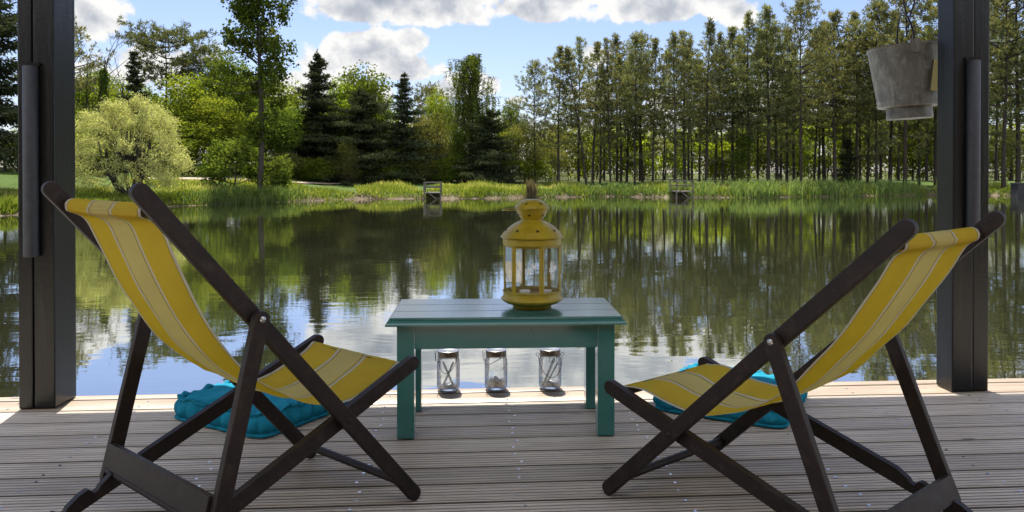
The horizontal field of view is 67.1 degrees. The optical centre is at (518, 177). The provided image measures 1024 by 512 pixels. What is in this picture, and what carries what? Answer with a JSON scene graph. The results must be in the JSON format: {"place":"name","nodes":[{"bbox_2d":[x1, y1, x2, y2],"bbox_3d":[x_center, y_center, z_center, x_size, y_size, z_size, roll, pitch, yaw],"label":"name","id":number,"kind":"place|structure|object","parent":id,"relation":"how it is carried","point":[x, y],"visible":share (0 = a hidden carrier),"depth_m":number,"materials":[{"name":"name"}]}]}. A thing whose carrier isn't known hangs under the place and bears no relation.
{"place":"outdoors","nodes":[
{"label":"outdoors","id":0,"kind":"place"},
{"bbox_2d":[0,195,1023,396],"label":"water","id":1,"kind":"structure","parent":0,"point":[677,284],"depth_m":10.56,"materials":[{"name":"green liquid"}]},
{"bbox_2d":[0,168,1023,215],"bbox_3d":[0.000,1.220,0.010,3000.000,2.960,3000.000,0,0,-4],"label":"ground","id":2,"kind":"structure","parent":0,"point":[8,179],"depth_m":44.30,"materials":[{"name":"green plant"}]},
{"bbox_2d":[0,0,17,172],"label":"spruce tree","id":3,"kind":"object","parent":2,"relation":"on","point":[8,32],"visible":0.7,"depth_m":29.72,"materials":[{"name":"green plant"}]},
{"bbox_2d":[10,15,114,127],"bbox_3d":[-26.485,-5.071,45.084,5.403,9.193,5.815,0,0,-4],"label":"pine tree","id":4,"kind":"object","parent":2,"relation":"on","point":[79,53],"visible":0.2,"depth_m":45.46,"materials":[{"name":"green plant"}]},
{"bbox_2d":[75,72,119,135],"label":"broadleaf tree","id":5,"kind":"object","parent":2,"relation":"on","point":[80,97],"visible":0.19,"depth_m":46.65,"materials":[{"name":"green plant"}]},
{"bbox_2d":[76,31,153,167],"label":"dead tree","id":6,"kind":"object","parent":2,"relation":"on","point":[103,78],"visible":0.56,"depth_m":44.34,"materials":[{"name":"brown plant"}]},
{"bbox_2d":[105,50,161,168],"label":"spruce tree","id":7,"kind":"object","parent":2,"relation":"on","point":[134,79],"visible":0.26,"depth_m":45.40,"materials":[{"name":"green plant"}]},
{"bbox_2d":[75,92,198,194],"bbox_3d":[-16.677,-1.390,32.757,5.572,4.553,5.365,0,0,-4],"label":"willow bush","id":8,"kind":"object","parent":2,"relation":"on","point":[125,151],"visible":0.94,"depth_m":32.14,"materials":[{"name":"green plant"}]},
{"bbox_2d":[109,15,218,110],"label":"pine tree","id":9,"kind":"object","parent":2,"relation":"on","point":[146,44],"visible":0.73,"depth_m":50.70,"materials":[{"name":"green plant"}]},
{"bbox_2d":[143,115,222,172],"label":"broadleaf tree","id":10,"kind":"object","parent":2,"relation":"on","point":[189,142],"visible":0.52,"depth_m":44.34,"materials":[{"name":"green plant"}]},
{"bbox_2d":[146,69,232,158],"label":"broadleaf tree","id":11,"kind":"object","parent":2,"relation":"on","point":[181,108],"visible":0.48,"depth_m":46.66,"materials":[{"name":"green plant"}]},
{"bbox_2d":[171,38,235,146],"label":"tree","id":12,"kind":"object","parent":2,"relation":"on","point":[196,55],"visible":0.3,"depth_m":52.04,"materials":[{"name":"green plant"}]},
{"bbox_2d":[178,90,256,161],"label":"broadleaf tree","id":13,"kind":"object","parent":2,"relation":"on","point":[227,120],"visible":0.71,"depth_m":45.23,"materials":[{"name":"green plant"}]},
{"bbox_2d":[170,46,267,120],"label":"broadleaf tree","id":14,"kind":"object","parent":2,"relation":"on","point":[215,75],"visible":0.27,"depth_m":50.05,"materials":[{"name":"green plant"}]},
{"bbox_2d":[189,136,269,185],"bbox_3d":[-14.370,-0.750,38.962,3.653,2.740,3.506,0,1,-45],"label":"shrub","id":15,"kind":"object","parent":2,"relation":"on","point":[226,154],"visible":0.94,"depth_m":38.46,"materials":[{"name":"green plant"}]},
{"bbox_2d":[175,183,315,205],"bbox_3d":[-12.398,0.742,35.465,1.507,1.010,7.885,0,1,34],"label":"reed bed","id":16,"kind":"object","parent":2,"relation":"on","point":[267,197],"visible":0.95,"depth_m":35.12,"materials":[{"name":"green plant"}]},
{"bbox_2d":[199,0,301,187],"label":"poplar tree","id":17,"kind":"object","parent":2,"relation":"on","point":[262,82],"visible":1,"depth_m":37.75,"materials":[{"name":"green plant"}]},
{"bbox_2d":[251,154,296,189],"bbox_3d":[-12.264,-0.196,38.868,2.133,2.056,2.184,0,0,-4],"label":"shrub","id":18,"kind":"object","parent":2,"relation":"on","point":[283,174],"visible":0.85,"depth_m":38.63,"materials":[{"name":"green plant"}]},
{"bbox_2d":[255,102,306,158],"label":"broadleaf tree","id":19,"kind":"object","parent":2,"relation":"on","point":[287,126],"visible":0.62,"depth_m":48.50,"materials":[{"name":"green plant"}]},
{"bbox_2d":[287,157,339,181],"bbox_3d":[-13.154,-0.531,49.325,3.970,1.664,3.669,0,1,27],"label":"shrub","id":20,"kind":"object","parent":2,"relation":"on","point":[320,170],"visible":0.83,"depth_m":48.90,"materials":[{"name":"green plant"}]},
{"bbox_2d":[279,49,366,185],"bbox_3d":[-13.414,-3.523,50.893,7.449,10.160,7.361,0,0,-4],"label":"spruce tree","id":21,"kind":"object","parent":2,"relation":"on","point":[317,103],"visible":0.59,"depth_m":50.45,"materials":[{"name":"green plant"}]},
{"bbox_2d":[336,138,363,182],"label":"broadleaf tree","id":22,"kind":"object","parent":2,"relation":"on","point":[347,148],"visible":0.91,"depth_m":49.05,"materials":[{"name":"green plant"}]},
{"bbox_2d":[319,76,381,155],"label":"broadleaf tree","id":23,"kind":"object","parent":2,"relation":"on","point":[344,104],"visible":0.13,"depth_m":53.87,"materials":[{"name":"green plant"}]},
{"bbox_2d":[329,59,401,138],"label":"broadleaf tree","id":24,"kind":"object","parent":2,"relation":"on","point":[369,85],"visible":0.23,"depth_m":55.56,"materials":[{"name":"green plant"}]},
{"bbox_2d":[314,88,418,185],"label":"spruce tree","id":25,"kind":"object","parent":2,"relation":"on","point":[361,119],"visible":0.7,"depth_m":50.06,"materials":[{"name":"green plant"}]},
{"bbox_2d":[364,71,449,184],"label":"spruce tree","id":26,"kind":"object","parent":2,"relation":"on","point":[397,130],"visible":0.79,"depth_m":51.13,"materials":[{"name":"green plant"}]},
{"bbox_2d":[391,159,446,181],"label":"broadleaf tree","id":27,"kind":"object","parent":2,"relation":"on","point":[416,163],"visible":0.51,"depth_m":50.99,"materials":[{"name":"green plant"}]},
{"bbox_2d":[406,80,451,153],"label":"broadleaf tree","id":28,"kind":"object","parent":2,"relation":"on","point":[426,90],"visible":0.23,"depth_m":59.29,"materials":[{"name":"green plant"}]},
{"bbox_2d":[403,112,463,181],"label":"broadleaf tree","id":29,"kind":"object","parent":2,"relation":"on","point":[431,131],"visible":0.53,"depth_m":52.25,"materials":[{"name":"green plant"}]},
{"bbox_2d":[421,84,456,178],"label":"broadleaf tree","id":30,"kind":"object","parent":2,"relation":"on","point":[432,104],"visible":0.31,"depth_m":56.45,"materials":[{"name":"green plant"}]},
{"bbox_2d":[445,124,468,180],"bbox_3d":[-4.212,-1.621,52.382,1.973,4.087,2.033,0,0,-4],"label":"ivy trunk","id":31,"kind":"object","parent":2,"relation":"on","point":[460,136],"visible":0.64,"depth_m":52.11,"materials":[{"name":"green plant"}]},
{"bbox_2d":[426,53,517,159],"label":"birch tree","id":32,"kind":"object","parent":2,"relation":"on","point":[468,111],"visible":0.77,"depth_m":53.68,"materials":[{"name":"green plant"}]},
{"bbox_2d":[442,108,525,184],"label":"spruce tree","id":33,"kind":"object","parent":2,"relation":"on","point":[489,158],"visible":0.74,"depth_m":51.04,"materials":[{"name":"green plant"}]},
{"bbox_2d":[0,378,1023,511],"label":"deck","id":34,"kind":"structure","parent":2,"relation":"on","point":[534,449],"depth_m":2.72,"materials":[{"name":"grey light grey-brown weathered timber"}]},
{"bbox_2d":[17,0,75,408],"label":"timber post","id":35,"kind":"object","parent":34,"relation":"on","point":[46,226],"visible":1,"depth_m":3.24,"materials":[{"name":"black"}]},
{"bbox_2d":[41,181,420,511],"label":"deckchair","id":36,"kind":"object","parent":34,"relation":"on","point":[129,241],"visible":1,"depth_m":2.05,"materials":[{"name":"yellow fabric"}]},
{"bbox_2d":[174,380,350,437],"bbox_3d":[-1.050,0.920,3.212,0.550,0.106,0.550,0,1,29],"label":"floor cushion","id":37,"kind":"object","parent":34,"relation":"on","point":[187,405],"visible":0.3,"depth_m":3.04,"materials":[{"name":"teal fabric"}]},
{"bbox_2d":[435,349,459,392],"bbox_3d":[-0.324,0.879,3.523,0.113,0.184,0.104,0,0,-10],"label":"mason jar","id":38,"kind":"object","parent":34,"relation":"on","point":[448,353],"visible":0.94,"depth_m":3.53,"materials":[{"name":"clear glass"}]},
{"bbox_2d":[482,348,506,391],"bbox_3d":[-0.105,0.879,3.540,0.108,0.184,0.106,0,1,29],"label":"mason jar","id":39,"kind":"object","parent":34,"relation":"on","point":[496,352],"visible":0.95,"depth_m":3.55,"materials":[{"name":"clear glass"}]},
{"bbox_2d":[385,298,626,438],"bbox_3d":[-0.054,0.745,3.088,0.897,0.455,0.454,0,0,-3],"label":"coffee table","id":40,"kind":"object","parent":34,"relation":"on","point":[588,324],"visible":0.96,"depth_m":2.90,"materials":[{"name":"teal paint"}]},
{"bbox_2d":[501,199,563,309],"bbox_3d":[0.055,0.300,3.093,0.253,0.431,0.253,0,0,-4],"label":"lantern","id":41,"kind":"object","parent":40,"relation":"on","point":[531,229],"visible":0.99,"depth_m":3.02,"materials":[{"name":"yellow metal"}]},
{"bbox_2d":[536,348,563,390],"bbox_3d":[0.146,0.879,3.554,0.108,0.184,0.108,0,1,34],"label":"mason jar","id":42,"kind":"object","parent":34,"relation":"on","point":[545,352],"visible":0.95,"depth_m":3.56,"materials":[{"name":"clear glass"}]},
{"bbox_2d":[653,362,807,428],"bbox_3d":[0.924,0.923,3.332,0.565,0.097,0.565,0,1,29],"label":"floor cushion","id":43,"kind":"object","parent":34,"relation":"on","point":[771,419],"visible":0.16,"depth_m":3.10,"materials":[{"name":"teal fabric"}]},
{"bbox_2d":[602,211,1005,511],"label":"deckchair","id":44,"kind":"object","parent":34,"relation":"on","point":[917,270],"visible":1,"depth_m":2.05,"materials":[{"name":"yellow fabric"}]},
{"bbox_2d":[936,0,989,391],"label":"timber post","id":45,"kind":"object","parent":34,"relation":"on","point":[962,184],"visible":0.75,"depth_m":3.49,"materials":[{"name":"black"}]},
{"bbox_3d":[0.368,-0.318,1.977,10.200,2.596,5.140,0,0,-4],"label":"pavilion roof","id":46,"kind":"object","parent":34,"relation":"on","visible":0},
{"bbox_2d":[903,0,914,17],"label":"hanging hook","id":47,"kind":"object","parent":46,"relation":"hanging from","point":[909,16],"visible":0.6,"depth_m":3.85,"materials":[{"name":"grey metal"}]},
{"bbox_2d":[866,12,937,120],"bbox_3d":[1.942,-0.561,3.859,0.363,0.533,0.382,-3,0,14],"label":"hanging bucket","id":48,"kind":"object","parent":47,"relation":"hanging from","point":[901,74],"visible":0.94,"depth_m":3.74,"materials":[{"name":"metal"}]},
{"bbox_2d":[500,121,553,181],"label":"broadleaf tree","id":49,"kind":"object","parent":2,"relation":"on","point":[526,149],"visible":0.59,"depth_m":53.75,"materials":[{"name":"green plant"}]},
{"bbox_2d":[505,59,562,182],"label":"pine tree","id":50,"kind":"object","parent":2,"relation":"on","point":[536,65],"visible":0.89,"depth_m":52.93,"materials":[{"name":"green plant"}]},
{"bbox_2d":[511,158,556,182],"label":"broadleaf tree","id":51,"kind":"object","parent":2,"relation":"on","point":[540,173],"visible":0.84,"depth_m":53.10,"materials":[{"name":"green plant"}]},
{"bbox_2d":[522,133,576,181],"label":"broadleaf tree","id":52,"kind":"object","parent":2,"relation":"on","point":[553,156],"visible":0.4,"depth_m":56.05,"materials":[{"name":"green plant"}]},
{"bbox_2d":[527,45,588,181],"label":"pine tree","id":53,"kind":"object","parent":2,"relation":"on","point":[558,128],"visible":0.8,"depth_m":51.08,"materials":[{"name":"green plant"}]},
{"bbox_2d":[535,123,585,179],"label":"broadleaf tree","id":54,"kind":"object","parent":2,"relation":"on","point":[563,138],"visible":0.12,"depth_m":65.39,"materials":[{"name":"green plant"}]},
{"bbox_2d":[554,120,599,179],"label":"broadleaf tree","id":55,"kind":"object","parent":2,"relation":"on","point":[586,151],"visible":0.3,"depth_m":67.32,"materials":[{"name":"green plant"}]},
{"bbox_2d":[551,46,603,184],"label":"pine tree","id":56,"kind":"object","parent":2,"relation":"on","point":[567,59],"visible":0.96,"depth_m":50.13,"materials":[{"name":"green plant"}]},
{"bbox_2d":[552,35,603,181],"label":"pine tree","id":57,"kind":"object","parent":2,"relation":"on","point":[579,46],"visible":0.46,"depth_m":58.34,"materials":[{"name":"green plant"}]},
{"bbox_2d":[572,41,621,184],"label":"pine tree","id":58,"kind":"object","parent":2,"relation":"on","point":[597,44],"visible":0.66,"depth_m":52.33,"materials":[{"name":"green plant"}]},
{"bbox_2d":[570,129,629,179],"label":"broadleaf tree","id":59,"kind":"object","parent":2,"relation":"on","point":[596,166],"visible":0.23,"depth_m":68.61,"materials":[{"name":"green plant"}]},
{"bbox_2d":[586,38,631,182],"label":"pine tree","id":60,"kind":"object","parent":2,"relation":"on","point":[606,50],"visible":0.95,"depth_m":51.42,"materials":[{"name":"green plant"}]},
{"bbox_2d":[538,180,688,196],"bbox_3d":[5.132,0.636,44.147,9.183,1.056,2.821,0,0,0],"label":"reed bed","id":61,"kind":"object","parent":2,"relation":"on","point":[625,190],"visible":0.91,"depth_m":44.30,"materials":[{"name":"green plant"}]},
{"bbox_2d":[597,33,642,181],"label":"pine tree","id":62,"kind":"object","parent":2,"relation":"on","point":[616,47],"visible":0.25,"depth_m":58.47,"materials":[{"name":"green plant"}]},
{"bbox_2d":[597,52,648,184],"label":"pine tree","id":63,"kind":"object","parent":2,"relation":"on","point":[620,65],"visible":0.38,"depth_m":53.42,"materials":[{"name":"green plant"}]},
{"bbox_2d":[616,30,656,184],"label":"pine tree","id":64,"kind":"object","parent":2,"relation":"on","point":[635,40],"visible":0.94,"depth_m":51.48,"materials":[{"name":"green plant"}]},
{"bbox_2d":[612,59,666,183],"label":"pine tree","id":65,"kind":"object","parent":2,"relation":"on","point":[644,137],"visible":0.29,"depth_m":54.10,"materials":[{"name":"green plant"}]},
{"bbox_2d":[613,134,666,179],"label":"broadleaf tree","id":66,"kind":"object","parent":2,"relation":"on","point":[649,166],"visible":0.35,"depth_m":69.52,"materials":[{"name":"green plant"}]},
{"bbox_2d":[625,29,661,180],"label":"pine tree","id":67,"kind":"object","parent":2,"relation":"on","point":[645,40],"visible":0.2,"depth_m":59.64,"materials":[{"name":"green plant"}]},
{"bbox_2d":[631,37,679,182],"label":"pine tree","id":68,"kind":"object","parent":2,"relation":"on","point":[655,41],"visible":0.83,"depth_m":51.04,"materials":[{"name":"green plant"}]},
{"bbox_2d":[633,125,693,178],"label":"broadleaf tree","id":69,"kind":"object","parent":2,"relation":"on","point":[662,151],"visible":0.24,"depth_m":71.90,"materials":[{"name":"green plant"}]},
{"bbox_2d":[646,30,703,182],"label":"pine tree","id":70,"kind":"object","parent":2,"relation":"on","point":[672,42],"visible":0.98,"depth_m":49.61,"materials":[{"name":"green plant"}]},
{"bbox_2d":[645,29,724,182],"bbox_3d":[11.164,-4.721,52.176,5.363,10.554,5.255,-1,1,-4],"label":"pine tree","id":71,"kind":"object","parent":2,"relation":"on","point":[683,36],"visible":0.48,"depth_m":51.64,"materials":[{"name":"green plant"}]},
{"bbox_2d":[660,128,709,179],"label":"broadleaf tree","id":72,"kind":"object","parent":2,"relation":"on","point":[679,170],"visible":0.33,"depth_m":70.28,"materials":[{"name":"green plant"}]},
{"bbox_2d":[670,47,708,181],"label":"pine tree","id":73,"kind":"object","parent":2,"relation":"on","point":[691,129],"visible":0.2,"depth_m":54.84,"materials":[{"name":"green plant"}]},
{"bbox_2d":[681,17,737,181],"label":"pine tree","id":74,"kind":"object","parent":2,"relation":"on","point":[710,32],"visible":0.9,"depth_m":50.79,"materials":[{"name":"green plant"}]},
{"bbox_2d":[693,51,740,182],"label":"pine tree","id":75,"kind":"object","parent":2,"relation":"on","point":[715,163],"visible":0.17,"depth_m":53.94,"materials":[{"name":"green plant"}]},
{"bbox_2d":[700,32,743,182],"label":"pine tree","id":76,"kind":"object","parent":2,"relation":"on","point":[723,48],"visible":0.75,"depth_m":51.79,"materials":[{"name":"green plant"}]},
{"bbox_2d":[702,137,755,179],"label":"broadleaf tree","id":77,"kind":"object","parent":2,"relation":"on","point":[711,168],"visible":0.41,"depth_m":70.00,"materials":[{"name":"green plant"}]},
{"bbox_2d":[702,25,765,181],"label":"pine tree","id":78,"kind":"object","parent":2,"relation":"on","point":[732,32],"visible":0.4,"depth_m":52.91,"materials":[{"name":"green plant"}]},
{"bbox_2d":[730,134,756,181],"bbox_3d":[14.713,-1.132,50.666,1.741,3.482,1.852,0,0,-4],"label":"ivy trunk","id":79,"kind":"object","parent":2,"relation":"on","point":[740,156],"visible":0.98,"depth_m":50.41,"materials":[{"name":"green plant"}]},
{"bbox_2d":[720,9,782,182],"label":"pine tree","id":80,"kind":"object","parent":2,"relation":"on","point":[748,29],"visible":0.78,"depth_m":50.77,"materials":[{"name":"green plant"}]},
{"bbox_2d":[738,27,780,179],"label":"pine tree","id":81,"kind":"object","parent":2,"relation":"on","point":[757,141],"visible":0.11,"depth_m":55.21,"materials":[{"name":"green plant"}]},
{"bbox_2d":[728,2,807,182],"bbox_3d":[16.325,-5.451,50.520,5.155,12.100,4.896,0,0,15],"label":"pine tree","id":82,"kind":"object","parent":2,"relation":"on","point":[766,16],"visible":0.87,"depth_m":50.38,"materials":[{"name":"green plant"}]},
{"bbox_2d":[740,26,810,182],"bbox_3d":[17.873,-5.066,53.331,4.736,11.117,4.993,0,1,-38],"label":"pine tree","id":83,"kind":"object","parent":2,"relation":"on","point":[776,156],"visible":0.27,"depth_m":53.13,"materials":[{"name":"green plant"}]},
{"bbox_2d":[766,26,807,181],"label":"pine tree","id":84,"kind":"object","parent":2,"relation":"on","point":[787,50],"visible":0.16,"depth_m":56.33,"materials":[{"name":"green plant"}]},
{"bbox_2d":[761,115,817,178],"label":"broadleaf tree","id":85,"kind":"object","parent":2,"relation":"on","point":[797,161],"visible":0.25,"depth_m":68.63,"materials":[{"name":"green plant"}]},
{"bbox_2d":[749,0,851,184],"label":"pine tree","id":86,"kind":"object","parent":2,"relation":"on","point":[807,11],"visible":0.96,"depth_m":49.00,"materials":[{"name":"green plant"}]},
{"bbox_2d":[665,176,936,197],"bbox_3d":[18.006,0.513,45.446,20.221,1.333,3.082,0,0,-17],"label":"reed bed","id":87,"kind":"object","parent":2,"relation":"on","point":[823,185],"visible":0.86,"depth_m":44.33,"materials":[{"name":"green plant"}]},
{"bbox_2d":[802,48,837,180],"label":"pine tree","id":88,"kind":"object","parent":2,"relation":"on","point":[812,130],"visible":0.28,"depth_m":54.43,"materials":[{"name":"green plant"}]},
{"bbox_2d":[795,26,847,179],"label":"pine tree","id":89,"kind":"object","parent":2,"relation":"on","point":[819,144],"visible":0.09,"depth_m":61.65,"materials":[{"name":"green plant"}]},
{"bbox_2d":[792,21,859,180],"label":"pine tree","id":90,"kind":"object","parent":2,"relation":"on","point":[823,152],"visible":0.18,"depth_m":56.53,"materials":[{"name":"green plant"}]},
{"bbox_2d":[803,114,863,178],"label":"broadleaf tree","id":91,"kind":"object","parent":2,"relation":"on","point":[828,155],"visible":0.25,"depth_m":69.09,"materials":[{"name":"green plant"}]},
{"bbox_2d":[801,8,873,180],"bbox_3d":[20.853,-5.341,51.651,4.869,11.973,4.986,0,0,-24],"label":"pine tree","id":92,"kind":"object","parent":2,"relation":"on","point":[830,27],"visible":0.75,"depth_m":51.27,"materials":[{"name":"green plant"}]},
{"bbox_2d":[837,138,858,182],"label":"spruce tree","id":93,"kind":"object","parent":2,"relation":"on","point":[847,167],"visible":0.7,"depth_m":52.44,"materials":[{"name":"green plant"}]},
{"bbox_2d":[818,9,885,178],"bbox_3d":[22.802,-5.428,52.513,5.169,12.201,5.548,0,1,-32],"label":"pine tree","id":94,"kind":"object","parent":2,"relation":"on","point":[857,102],"visible":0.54,"depth_m":52.34,"materials":[{"name":"green plant"}]},
{"bbox_2d":[841,21,885,182],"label":"pine tree","id":95,"kind":"object","parent":2,"relation":"on","point":[867,142],"visible":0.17,"depth_m":54.72,"materials":[{"name":"green plant"}]},
{"bbox_2d":[835,0,900,184],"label":"pine tree","id":96,"kind":"object","parent":2,"relation":"on","point":[880,10],"visible":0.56,"depth_m":51.38,"materials":[{"name":"green plant"}]},
{"bbox_2d":[839,120,907,179],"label":"broadleaf tree","id":97,"kind":"object","parent":2,"relation":"on","point":[885,146],"visible":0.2,"depth_m":67.78,"materials":[{"name":"green plant"}]},
{"bbox_2d":[846,9,926,184],"bbox_3d":[27.177,-5.821,56.291,5.979,12.879,5.859,1,0,-4],"label":"pine tree","id":98,"kind":"object","parent":2,"relation":"on","point":[889,135],"visible":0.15,"depth_m":55.83,"materials":[{"name":"green plant"}]},
{"bbox_2d":[844,0,937,184],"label":"pine tree","id":99,"kind":"object","parent":2,"relation":"on","point":[928,7],"visible":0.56,"depth_m":50.50,"materials":[{"name":"green plant"}]},
{"bbox_2d":[887,119,933,180],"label":"broadleaf tree","id":100,"kind":"object","parent":2,"relation":"on","point":[912,167],"visible":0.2,"depth_m":67.76,"materials":[{"name":"green plant"}]},
{"bbox_2d":[894,20,936,185],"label":"pine tree","id":101,"kind":"object","parent":2,"relation":"on","point":[900,127],"visible":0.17,"depth_m":54.96,"materials":[{"name":"green plant"}]},
{"bbox_2d":[907,0,989,185],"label":"pine tree","id":102,"kind":"object","parent":2,"relation":"on","point":[930,32],"visible":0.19,"depth_m":53.96,"materials":[{"name":"green plant"}]},
{"bbox_2d":[989,0,1023,187],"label":"pine tree","id":103,"kind":"object","parent":2,"relation":"on","point":[1005,8],"visible":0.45,"depth_m":48.45,"materials":[{"name":"green plant"}]},
{"bbox_2d":[989,0,1023,182],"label":"pine tree","id":104,"kind":"object","parent":2,"relation":"on","point":[1017,153],"visible":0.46,"depth_m":49.66,"materials":[{"name":"green plant"}]},
{"bbox_2d":[989,124,1023,180],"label":"broadleaf tree","id":105,"kind":"object","parent":2,"relation":"on","point":[1008,155],"visible":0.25,"depth_m":64.31,"materials":[{"name":"green plant"}]},
{"bbox_2d":[989,15,1023,180],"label":"pine tree","id":106,"kind":"object","parent":2,"relation":"on","point":[995,149],"visible":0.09,"depth_m":60.53,"materials":[{"name":"green plant"}]},
{"bbox_2d":[0,0,1023,172],"label":"sky","id":107,"kind":"structure","parent":0,"point":[417,38],"materials":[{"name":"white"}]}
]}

